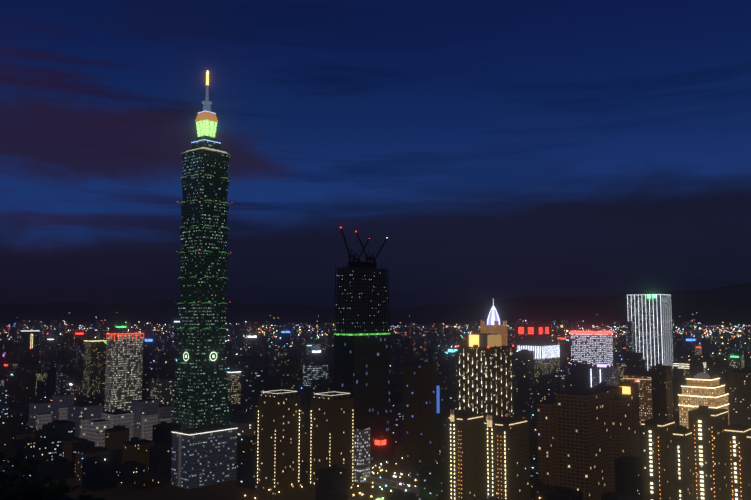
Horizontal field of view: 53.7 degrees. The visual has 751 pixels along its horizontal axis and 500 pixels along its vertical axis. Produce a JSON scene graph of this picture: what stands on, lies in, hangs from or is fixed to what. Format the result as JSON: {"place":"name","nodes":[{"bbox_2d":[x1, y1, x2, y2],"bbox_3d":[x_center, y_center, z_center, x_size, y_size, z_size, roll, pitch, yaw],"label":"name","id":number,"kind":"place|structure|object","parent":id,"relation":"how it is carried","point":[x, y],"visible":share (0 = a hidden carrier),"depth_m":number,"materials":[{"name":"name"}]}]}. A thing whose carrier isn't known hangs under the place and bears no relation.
{"place":"outdoors","nodes":[
{"label":"outdoors","id":0,"kind":"place"},
{"bbox_2d":[0,425,676,499],"bbox_3d":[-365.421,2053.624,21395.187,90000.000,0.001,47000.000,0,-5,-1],"label":"ground","id":1,"kind":"structure","parent":0,"point":[225,490],"depth_m":732.21,"materials":[{"name":"black"}]},
{"bbox_2d":[0,449,105,499],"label":"hill trees","id":2,"kind":"object","parent":1,"relation":"on","point":[14,486],"visible":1,"depth_m":424.38,"materials":[{"name":"brown plant"}]},
{"bbox_2d":[171,71,257,436],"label":"skyscraper","id":3,"kind":"structure","parent":1,"relation":"on","point":[200,395],"depth_m":975.24,"materials":[{"name":"green glass"}]},
{"bbox_2d":[333,227,391,467],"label":"skyscraper under construction","id":4,"kind":"structure","parent":1,"relation":"on","point":[361,369],"depth_m":854.77,"materials":[{"name":"black"}]},
{"bbox_2d":[0,294,750,499],"bbox_3d":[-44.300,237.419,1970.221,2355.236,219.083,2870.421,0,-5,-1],"label":"buildings","id":5,"kind":"structure","parent":1,"relation":"on","point":[587,437],"depth_m":759.72,"materials":[{"name":"brown"}]},
{"bbox_2d":[0,319,750,499],"bbox_3d":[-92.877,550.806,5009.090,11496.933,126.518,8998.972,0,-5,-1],"label":"city blocks","id":6,"kind":"structure","parent":1,"relation":"on","point":[49,367],"depth_m":1260.98,"materials":[{"name":"grey"}]},
{"bbox_2d":[0,314,750,499],"bbox_3d":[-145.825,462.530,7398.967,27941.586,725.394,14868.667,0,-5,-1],"label":"city lamps","id":7,"kind":"object","parent":1,"relation":"on","point":[420,347],"visible":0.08,"depth_m":5571.02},
{"bbox_2d":[348,476,418,499],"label":"road","id":8,"kind":"structure","parent":1,"relation":"on","point":[394,484],"depth_m":757.30,"materials":[{"name":"grey asphalt"}]},
{"bbox_2d":[0,283,750,326],"bbox_3d":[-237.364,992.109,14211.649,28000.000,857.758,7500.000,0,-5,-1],"label":"distant hills","id":9,"kind":"structure","parent":0,"point":[725,304],"depth_m":11211.69,"materials":[{"name":"black"}]},
{"bbox_2d":[0,0,750,308],"label":"sky","id":10,"kind":"structure","parent":0,"point":[499,149],"materials":[{"name":"blue"}]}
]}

